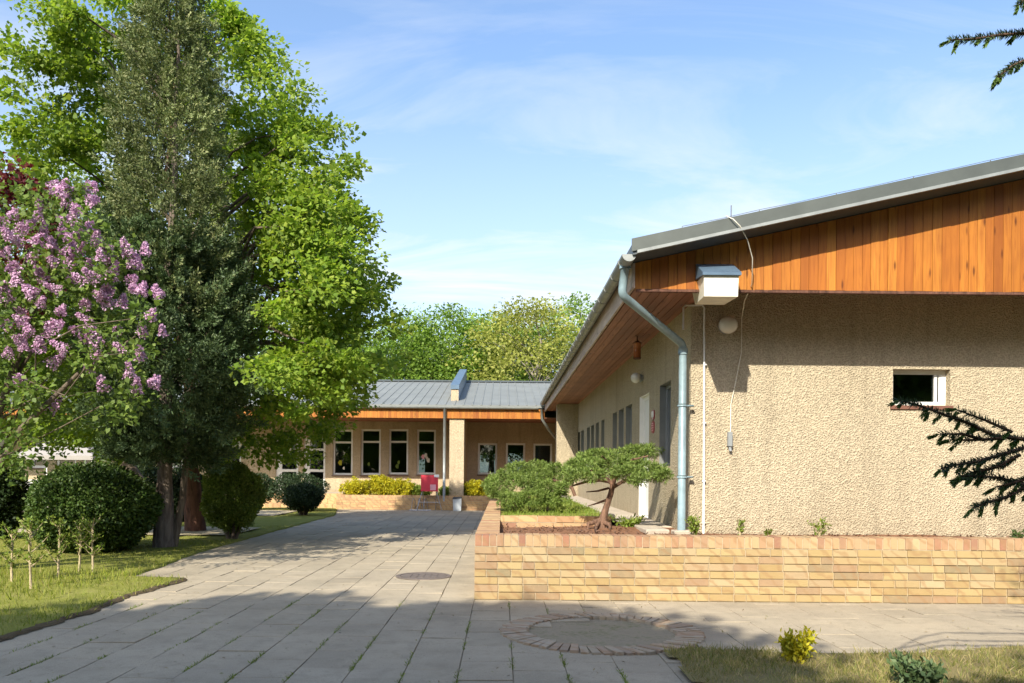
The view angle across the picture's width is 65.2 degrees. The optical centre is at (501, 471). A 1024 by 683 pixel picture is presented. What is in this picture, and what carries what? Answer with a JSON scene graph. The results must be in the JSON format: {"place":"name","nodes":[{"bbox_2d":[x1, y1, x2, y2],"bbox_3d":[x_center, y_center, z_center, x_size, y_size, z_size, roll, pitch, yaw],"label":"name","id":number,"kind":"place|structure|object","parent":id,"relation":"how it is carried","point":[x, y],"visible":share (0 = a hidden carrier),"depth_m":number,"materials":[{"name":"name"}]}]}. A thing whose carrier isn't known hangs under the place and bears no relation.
{"place":"outdoors","nodes":[
{"label":"outdoors","id":0,"kind":"place"},
{"bbox_2d":[0,561,143,599],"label":"grass","id":1,"kind":"structure","parent":0,"point":[54,577],"depth_m":8.85,"materials":[{"name":"green plant"}]},
{"bbox_2d":[0,171,168,488],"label":"lilac bush","id":2,"kind":"object","parent":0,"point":[71,267],"visible":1,"depth_m":9.21,"materials":[{"name":"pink plant"}]},
{"bbox_2d":[17,526,260,534],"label":"sandy path","id":3,"kind":"structure","parent":0,"point":[213,531],"depth_m":15.79,"materials":[{"name":"beige sand"}]},
{"bbox_2d":[0,506,336,634],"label":"lawn","id":4,"kind":"structure","parent":0,"point":[291,519],"depth_m":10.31,"materials":[{"name":"green plant"}]},
{"bbox_2d":[0,522,27,581],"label":"sapling","id":5,"kind":"object","parent":4,"relation":"on","point":[11,547],"visible":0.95,"depth_m":8.78,"materials":[{"name":"green plant"}]},
{"bbox_2d":[0,447,30,538],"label":"dark shrub","id":6,"kind":"object","parent":4,"relation":"on","point":[12,502],"visible":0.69,"depth_m":14.03,"materials":[{"name":"green plant"}]},
{"bbox_2d":[16,516,50,588],"bbox_3d":[-4.939,0.851,8.376,0.232,0.813,0.362,1,0,27],"label":"sapling","id":7,"kind":"object","parent":4,"relation":"on","point":[28,528],"visible":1,"depth_m":8.37,"materials":[{"name":"green plant"}]},
{"bbox_2d":[0,151,67,354],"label":"plum tree","id":8,"kind":"object","parent":4,"relation":"on","point":[21,179],"visible":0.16,"depth_m":11.52,"materials":[{"name":"purple plant"}]},
{"bbox_2d":[43,514,70,577],"bbox_3d":[-5.121,0.866,9.210,0.254,0.780,0.326,1,0,-37],"label":"sapling","id":9,"kind":"object","parent":4,"relation":"on","point":[61,536],"visible":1,"depth_m":9.20,"materials":[{"name":"green plant"}]},
{"bbox_2d":[19,438,109,474],"bbox_3d":[-13.538,0.036,25.000,2.434,2.231,1.800,1,0,0],"label":"garden canopy","id":10,"kind":"object","parent":4,"relation":"on","point":[83,456],"visible":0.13,"depth_m":24.15,"materials":[{"name":"white fabric"}]},
{"bbox_2d":[66,513,90,568],"bbox_3d":[-5.172,0.882,9.838,0.299,0.748,0.354,1,0,0],"label":"sapling","id":11,"kind":"object","parent":4,"relation":"on","point":[80,529],"visible":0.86,"depth_m":9.83,"materials":[{"name":"green plant"}]},
{"bbox_2d":[77,513,104,570],"bbox_3d":[-5.019,0.877,9.754,0.297,0.759,0.278,1,0,0],"label":"sapling","id":12,"kind":"object","parent":4,"relation":"on","point":[89,529],"visible":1,"depth_m":9.75,"materials":[{"name":"green plant"}]},
{"bbox_2d":[46,335,178,478],"bbox_3d":[-8.696,-1.173,18.140,2.835,4.885,3.352,1,0,0],"label":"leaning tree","id":13,"kind":"object","parent":4,"relation":"on","point":[135,469],"visible":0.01,"depth_m":17.88,"materials":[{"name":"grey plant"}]},
{"bbox_2d":[136,463,156,491],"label":"dark shrub","id":14,"kind":"object","parent":4,"relation":"on","point":[148,473],"visible":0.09,"depth_m":20.21,"materials":[{"name":"green plant"}]},
{"bbox_2d":[199,459,267,538],"bbox_3d":[-4.991,0.510,14.748,1.249,1.513,1.231,1,0,0],"label":"clipped bush","id":15,"kind":"object","parent":4,"relation":"on","point":[231,503],"visible":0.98,"depth_m":14.49,"materials":[{"name":"green plant"}]},
{"bbox_2d":[253,472,276,509],"bbox_3d":[-7.684,0.605,25.159,1.280,1.275,1.269,1,0,0],"label":"clipped bush","id":16,"kind":"object","parent":4,"relation":"on","point":[266,478],"visible":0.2,"depth_m":25.02,"materials":[{"name":"green plant"}]},
{"bbox_2d":[267,471,330,502],"bbox_3d":[-6.264,0.607,24.560,1.970,1.294,1.954,1,0,0],"label":"clipped bush","id":17,"kind":"object","parent":4,"relation":"on","point":[282,484],"visible":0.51,"depth_m":24.27,"materials":[{"name":"green plant"}]},
{"bbox_2d":[281,481,324,514],"bbox_3d":[-5.601,0.755,22.450,1.228,1.016,1.221,1,0,0],"label":"clipped bush","id":18,"kind":"object","parent":4,"relation":"on","point":[303,498],"visible":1,"depth_m":22.22,"materials":[{"name":"green plant"}]},
{"bbox_2d":[154,463,204,520],"bbox_3d":[-7.726,0.498,19.357,1.441,1.586,1.401,1,0,0],"label":"dark shrub","id":19,"kind":"object","parent":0,"point":[176,477],"visible":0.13,"depth_m":19.04,"materials":[{"name":"green plant"}]},
{"bbox_2d":[257,510,296,515],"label":"sandy path","id":20,"kind":"structure","parent":0,"point":[270,512],"depth_m":23.30,"materials":[{"name":"beige sand"}]},
{"bbox_2d":[250,513,674,682],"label":"paving bed","id":21,"kind":"object","parent":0,"point":[602,633],"depth_m":6.52,"materials":[{"name":"grey concrete"}]},
{"bbox_2d":[22,457,165,553],"bbox_3d":[-6.274,0.526,12.254,2.011,1.509,1.991,1,0,0],"label":"clipped bush","id":22,"kind":"object","parent":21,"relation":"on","point":[122,499],"visible":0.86,"depth_m":11.78,"materials":[{"name":"green plant"}]},
{"bbox_2d":[51,0,272,547],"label":"columnar conifer","id":23,"kind":"object","parent":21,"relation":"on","point":[211,418],"visible":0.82,"depth_m":12.41,"materials":[{"name":"green plant"}]},
{"bbox_2d":[0,0,418,530],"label":"maple tree","id":24,"kind":"object","parent":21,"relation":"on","point":[304,234],"visible":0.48,"depth_m":13.74,"materials":[{"name":"green plant"}]},
{"bbox_2d":[0,509,1023,682],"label":"paving","id":25,"kind":"structure","parent":0,"point":[302,571],"depth_m":6.89,"materials":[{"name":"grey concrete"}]},
{"bbox_2d":[0,578,187,641],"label":"earth edge","id":26,"kind":"object","parent":25,"relation":"on","point":[50,623],"visible":0.98,"depth_m":7.08,"materials":[{"name":"soil"}]},
{"bbox_2d":[262,493,342,507],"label":"entrance steps","id":27,"kind":"structure","parent":25,"relation":"on","point":[329,500],"depth_m":27.35,"materials":[{"name":"brick"}]},
{"bbox_2d":[336,493,489,510],"bbox_3d":[-2.795,1.054,28.101,5.512,0.543,2.709,1,0,0],"label":"brick planter","id":28,"kind":"object","parent":25,"relation":"on","point":[390,502],"visible":0.8,"depth_m":26.75,"materials":[{"name":"beige brick"}]},
{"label":"soil","id":29,"kind":"structure","parent":28,"relation":"in","visible":0},
{"bbox_2d":[339,476,373,494],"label":"golden shrub","id":30,"kind":"object","parent":29,"relation":"on","point":[355,487],"visible":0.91,"depth_m":27.16,"materials":[{"name":"yellow plant"}]},
{"bbox_2d":[363,474,395,494],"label":"golden shrub","id":31,"kind":"object","parent":29,"relation":"on","point":[379,486],"visible":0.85,"depth_m":27.21,"materials":[{"name":"yellow plant"}]},
{"bbox_2d":[386,478,414,494],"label":"golden shrub","id":32,"kind":"object","parent":29,"relation":"on","point":[401,486],"visible":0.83,"depth_m":27.15,"materials":[{"name":"yellow plant"}]},
{"bbox_2d":[409,482,432,494],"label":"plant","id":33,"kind":"object","parent":29,"relation":"on","point":[417,489],"visible":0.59,"depth_m":27.23,"materials":[{"name":"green plant"}]},
{"bbox_2d":[435,486,471,495],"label":"plant","id":34,"kind":"object","parent":29,"relation":"on","point":[440,492],"visible":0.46,"depth_m":27.20,"materials":[{"name":"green plant"}]},
{"bbox_2d":[464,479,492,495],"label":"golden shrub","id":35,"kind":"object","parent":29,"relation":"on","point":[473,488],"visible":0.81,"depth_m":27.14,"materials":[{"name":"yellow plant"}]},
{"bbox_2d":[409,498,429,510],"bbox_3d":[-2.712,1.072,26.485,0.700,0.413,0.296,1,0,0],"label":"bicycle rack","id":36,"kind":"object","parent":25,"relation":"on","point":[411,509],"visible":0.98,"depth_m":26.41,"materials":[{"name":"metal"}]},
{"bbox_2d":[395,572,450,579],"bbox_3d":[-0.970,1.295,9.888,0.690,0.034,0.690,1,0,0],"label":"manhole cover","id":37,"kind":"object","parent":25,"relation":"on","point":[423,576],"visible":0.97,"depth_m":9.83,"materials":[{"name":"metal"}]},
{"bbox_2d":[416,475,441,510],"bbox_3d":[-2.390,0.683,26.500,0.851,1.202,0.367,1,0,0],"label":"notice board","id":38,"kind":"object","parent":25,"relation":"on","point":[429,482],"visible":0.94,"depth_m":26.45,"materials":[{"name":"red paint"}]},
{"bbox_2d":[452,497,461,510],"bbox_3d":[-1.482,1.050,26.480,0.315,0.475,0.320,1,0,0],"label":"litter bin","id":39,"kind":"object","parent":25,"relation":"on","point":[457,503],"visible":0.93,"depth_m":26.35,"materials":[{"name":"silver plastic"}]},
{"bbox_2d":[4,530,997,681],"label":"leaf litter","id":40,"kind":"object","parent":25,"relation":"on","point":[416,639],"visible":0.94,"depth_m":6.37,"materials":[{"name":"brown plant"}]},
{"bbox_2d":[499,612,705,655],"bbox_3d":[0.808,1.327,6.537,1.668,0.081,1.664,1,0,0],"label":"brick ring","id":41,"kind":"object","parent":25,"relation":"on","point":[517,630],"visible":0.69,"depth_m":6.33,"materials":[{"name":"grey brick"}]},
{"bbox_2d":[474,498,1023,603],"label":"brick planter","id":42,"kind":"object","parent":25,"relation":"on","point":[759,568],"visible":0.82,"depth_m":8.12,"materials":[{"name":"beige brick"}]},
{"bbox_2d":[498,492,618,519],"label":"soil","id":43,"kind":"structure","parent":42,"relation":"in","point":[501,512],"depth_m":12.81,"materials":[{"name":"brown soil"}]},
{"bbox_2d":[480,458,575,511],"bbox_3d":[0.456,0.212,13.456,1.692,0.938,1.839,1,0,0],"label":"spreading juniper","id":44,"kind":"object","parent":43,"relation":"on","point":[539,482],"visible":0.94,"depth_m":13.04,"materials":[{"name":"green plant"}]},
{"bbox_2d":[500,496,617,519],"bbox_3d":[0.818,0.620,15.646,1.736,0.106,9.074,1,0,0],"label":"ground cover","id":45,"kind":"object","parent":43,"relation":"on","point":[559,510],"visible":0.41,"depth_m":13.06,"materials":[{"name":"green plant"}]},
{"bbox_2d":[500,523,1023,537],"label":"soil","id":46,"kind":"structure","parent":42,"relation":"in","point":[632,530],"depth_m":9.89,"materials":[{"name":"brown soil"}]},
{"bbox_2d":[560,441,674,532],"bbox_3d":[1.498,0.160,10.430,1.543,1.210,1.546,1,0,0],"label":"juniper tree","id":47,"kind":"object","parent":46,"relation":"on","point":[636,470],"visible":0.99,"depth_m":10.24,"materials":[{"name":"green plant"}]},
{"bbox_2d":[612,514,646,526],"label":"seedling","id":48,"kind":"object","parent":46,"relation":"on","point":[636,520],"visible":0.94,"depth_m":10.54,"materials":[{"name":"green plant"}]},
{"bbox_2d":[611,519,671,533],"bbox_3d":[1.923,0.854,10.850,0.661,0.325,2.460,1,0,0],"label":"door step","id":49,"kind":"object","parent":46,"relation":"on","point":[649,526],"depth_m":10.16,"materials":[{"name":"concrete"}]},
{"bbox_2d":[684,514,700,534],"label":"seedling","id":50,"kind":"object","parent":46,"relation":"on","point":[694,526],"visible":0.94,"depth_m":9.16,"materials":[{"name":"green plant"}]},
{"bbox_2d":[736,517,745,534],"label":"seedling","id":51,"kind":"object","parent":46,"relation":"on","point":[740,527],"visible":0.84,"depth_m":9.28,"materials":[{"name":"green plant"}]},
{"bbox_2d":[763,528,771,535],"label":"seedling","id":52,"kind":"object","parent":46,"relation":"on","point":[767,532],"visible":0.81,"depth_m":9.18,"materials":[{"name":"green plant"}]},
{"bbox_2d":[807,517,831,535],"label":"seedling","id":53,"kind":"object","parent":46,"relation":"on","point":[821,530],"visible":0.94,"depth_m":9.20,"materials":[{"name":"green plant"}]},
{"bbox_2d":[1010,529,1023,537],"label":"seedling","id":54,"kind":"object","parent":46,"relation":"on","point":[1015,534],"visible":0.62,"depth_m":8.34,"materials":[{"name":"green plant"}]},
{"bbox_2d":[0,0,1023,380],"label":"sky","id":55,"kind":"structure","parent":0,"point":[513,148],"materials":[{"name":"blue"}]},
{"bbox_2d":[569,496,650,519],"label":"side path","id":56,"kind":"structure","parent":0,"point":[616,512],"depth_m":15.18,"materials":[{"name":"concrete"}]},
{"bbox_2d":[562,496,614,516],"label":"kerb","id":57,"kind":"structure","parent":56,"relation":"on","point":[584,504],"depth_m":14.71,"materials":[{"name":"concrete"}]},
{"bbox_2d":[662,640,1023,682],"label":"lawn","id":58,"kind":"structure","parent":0,"point":[689,675],"depth_m":5.28,"materials":[{"name":"green plant"}]},
{"bbox_2d":[773,625,820,663],"bbox_3d":[2.037,1.192,5.411,0.288,0.315,0.291,1,0,-25],"label":"young shrub","id":59,"kind":"object","parent":58,"relation":"on","point":[800,648],"visible":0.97,"depth_m":5.41,"materials":[{"name":"yellow plant"}]},
{"bbox_2d":[886,647,952,682],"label":"young shrub","id":60,"kind":"object","parent":58,"relation":"on","point":[916,671],"visible":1,"depth_m":4.74,"materials":[{"name":"green plant"}]},
{"bbox_2d":[887,0,1023,519],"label":"spruce tree","id":61,"kind":"object","parent":58,"relation":"on","point":[979,473],"visible":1,"depth_m":2.53,"materials":[{"name":"green plant"}]},
{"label":"ground","id":62,"kind":"structure","parent":0,"visible":0},
{"bbox_2d":[0,116,91,337],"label":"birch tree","id":63,"kind":"object","parent":62,"relation":"on","point":[49,175],"visible":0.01,"depth_m":35.44,"materials":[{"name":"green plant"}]},
{"bbox_2d":[237,320,281,376],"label":"background tree","id":64,"kind":"object","parent":62,"relation":"on","point":[265,346],"visible":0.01,"depth_m":48.32,"materials":[{"name":"green plant"}]},
{"bbox_2d":[0,369,555,500],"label":"long building","id":65,"kind":"structure","parent":62,"relation":"on","point":[458,431],"depth_m":29.50,"materials":[{"name":"paint"}]},
{"bbox_2d":[32,437,45,468],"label":"window","id":66,"kind":"structure","parent":65,"relation":"in","point":[38,465],"depth_m":29.61,"materials":[{"name":"white glass"}]},
{"bbox_2d":[57,460,75,465],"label":"window","id":67,"kind":"structure","parent":65,"relation":"in","point":[59,462],"depth_m":29.61,"materials":[{"name":"white glass"}]},
{"bbox_2d":[228,444,240,462],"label":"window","id":68,"kind":"structure","parent":65,"relation":"in","point":[239,445],"depth_m":29.61,"materials":[{"name":"white glass"}]},
{"bbox_2d":[276,439,297,482],"bbox_3d":[-7.928,-0.212,29.590,0.830,2.113,0.060,1,0,0],"label":"window","id":69,"kind":"structure","parent":65,"relation":"in","point":[283,469],"depth_m":29.56,"materials":[{"name":"white glass"}]},
{"bbox_2d":[304,438,324,488],"bbox_3d":[-6.914,-0.212,29.590,0.793,2.113,0.060,1,0,0],"label":"door","id":70,"kind":"structure","parent":65,"relation":"in","point":[320,473],"depth_m":29.59,"materials":[{"name":"white glass"}]},
{"bbox_2d":[331,430,352,475],"bbox_3d":[-5.873,-0.703,29.540,0.794,1.721,0.200,1,0,0],"label":"window","id":71,"kind":"structure","parent":65,"relation":"in","point":[343,449],"depth_m":29.61,"materials":[{"name":"white glass"}]},
{"bbox_2d":[359,429,380,475],"bbox_3d":[-4.840,-0.713,29.540,0.794,1.740,0.200,1,0,0],"label":"window","id":72,"kind":"structure","parent":65,"relation":"in","point":[370,438],"depth_m":29.61,"materials":[{"name":"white glass"}]},
{"bbox_2d":[388,429,408,475],"bbox_3d":[-3.817,-0.722,29.540,0.775,1.722,0.200,1,0,0],"label":"window","id":73,"kind":"structure","parent":65,"relation":"in","point":[398,438],"depth_m":29.61,"materials":[{"name":"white glass"}]},
{"bbox_2d":[416,430,435,475],"bbox_3d":[-2.793,-0.713,29.540,0.757,1.703,0.200,1,0,0],"label":"window","id":74,"kind":"structure","parent":65,"relation":"in","point":[426,439],"depth_m":29.61,"materials":[{"name":"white glass"}]},
{"bbox_2d":[477,443,496,475],"bbox_3d":[-0.535,-0.464,29.540,0.771,1.205,0.200,1,0,0],"label":"window","id":75,"kind":"structure","parent":65,"relation":"in","point":[487,452],"depth_m":29.61,"materials":[{"name":"white glass"}]},
{"bbox_2d":[506,443,524,470],"bbox_3d":[0.498,-0.489,29.610,0.711,1.155,0.060,1,0,0],"label":"window","id":76,"kind":"structure","parent":65,"relation":"in","point":[514,451],"depth_m":29.61,"materials":[{"name":"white glass"}]},
{"bbox_2d":[533,444,551,466],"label":"window","id":77,"kind":"structure","parent":65,"relation":"in","point":[540,451],"depth_m":29.61,"materials":[{"name":"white glass"}]},
{"bbox_2d":[245,331,387,378],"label":"background tree","id":78,"kind":"object","parent":62,"relation":"on","point":[320,358],"depth_m":46.47,"materials":[{"name":"green plant"}]},
{"bbox_2d":[354,302,490,379],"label":"background tree","id":79,"kind":"object","parent":62,"relation":"on","point":[393,344],"visible":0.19,"depth_m":43.09,"materials":[{"name":"green plant"}]},
{"bbox_2d":[384,302,536,380],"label":"background tree","id":80,"kind":"object","parent":62,"relation":"on","point":[457,323],"visible":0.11,"depth_m":44.09,"materials":[{"name":"green plant"}]},
{"bbox_2d":[440,308,560,377],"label":"background tree","id":81,"kind":"object","parent":62,"relation":"on","point":[486,316],"visible":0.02,"depth_m":51.03,"materials":[{"name":"green plant"}]},
{"bbox_2d":[441,292,585,380],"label":"background tree","id":82,"kind":"object","parent":62,"relation":"on","point":[519,351],"visible":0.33,"depth_m":42.47,"materials":[{"name":"green plant"}]},
{"bbox_2d":[512,291,596,380],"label":"background tree","id":83,"kind":"object","parent":62,"relation":"on","point":[576,305],"visible":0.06,"depth_m":48.64,"materials":[{"name":"green plant"}]},
{"bbox_2d":[533,153,1023,537],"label":"gable building","id":84,"kind":"structure","parent":62,"relation":"on","point":[863,307],"depth_m":9.64,"materials":[{"name":"paint"}]},
{"bbox_2d":[623,410,623,452],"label":"window","id":85,"kind":"structure","parent":84,"relation":"in","point":[623,410],"depth_m":15.55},
{"bbox_2d":[630,406,631,444],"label":"window","id":86,"kind":"structure","parent":84,"relation":"in","point":[631,406],"depth_m":14.64,"materials":[{"name":"grey glass"}]},
{"bbox_2d":[633,336,640,359],"bbox_3d":[2.027,-1.863,12.000,0.143,0.342,0.150,1,0,0],"label":"hanging lantern","id":87,"kind":"object","parent":84,"relation":"hanging from","point":[637,350],"visible":1,"depth_m":11.96,"materials":[{"name":"brown metal"}]},
{"bbox_2d":[631,373,643,382],"bbox_3d":[2.179,-1.520,12.927,0.199,0.170,0.170,1,0,0],"label":"wall lamp","id":88,"kind":"object","parent":84,"relation":"attached to","point":[636,377],"visible":1,"depth_m":12.87,"materials":[{"name":"white glass"}]},
{"bbox_2d":[642,395,648,515],"bbox_3d":[2.337,-0.260,12.786,0.110,1.940,0.856,1,0,0],"label":"door","id":89,"kind":"structure","parent":84,"relation":"in","point":[646,399],"depth_m":13.05,"materials":[{"name":"metal"}]},
{"bbox_2d":[651,410,654,432],"bbox_3d":[2.262,-0.755,11.997,0.018,0.350,0.220,1,0,0],"label":"school plaque","id":90,"kind":"object","parent":84,"relation":"attached to","point":[652,422],"visible":1,"depth_m":11.97,"materials":[{"name":"red paint"}]},
{"bbox_2d":[665,384,670,465],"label":"window","id":91,"kind":"structure","parent":84,"relation":"in","point":[668,388],"depth_m":11.48,"materials":[{"name":"grey glass"}]},
{"bbox_2d":[682,304,706,533],"bbox_3d":[2.304,-0.635,9.615,0.302,2.771,0.038,0,0,-3],"label":"cable conduit","id":92,"kind":"object","parent":84,"relation":"attached to","point":[703,423],"visible":0.9,"depth_m":9.61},
{"bbox_2d":[693,264,741,304],"bbox_3d":[2.328,-2.072,8.760,0.410,0.415,0.600,1,0,0],"label":"extractor box","id":93,"kind":"object","parent":84,"relation":"attached to","point":[717,284],"visible":0.96,"depth_m":8.50,"materials":[{"name":"white metal"}]},
{"bbox_2d":[718,316,737,333],"bbox_3d":[2.687,-1.747,9.528,0.224,0.206,0.224,1,0,0],"label":"wall lamp","id":94,"kind":"object","parent":84,"relation":"attached to","point":[728,325],"visible":1,"depth_m":9.45,"materials":[{"name":"white glass"}]},
{"bbox_2d":[726,216,752,451],"bbox_3d":[2.665,-1.473,8.989,0.279,2.452,1.345,1,0,17],"label":"hanging cable","id":95,"kind":"object","parent":84,"relation":"hanging from","point":[729,438],"visible":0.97,"depth_m":9.58,"materials":[{"name":"white plastic"}]},
{"bbox_2d":[890,370,952,409],"bbox_3d":[5.055,-0.996,9.710,0.751,0.484,0.180,1,0,0],"label":"window","id":96,"kind":"structure","parent":84,"relation":"in","point":[927,386],"depth_m":9.77,"materials":[{"name":"black glass"}]}
]}

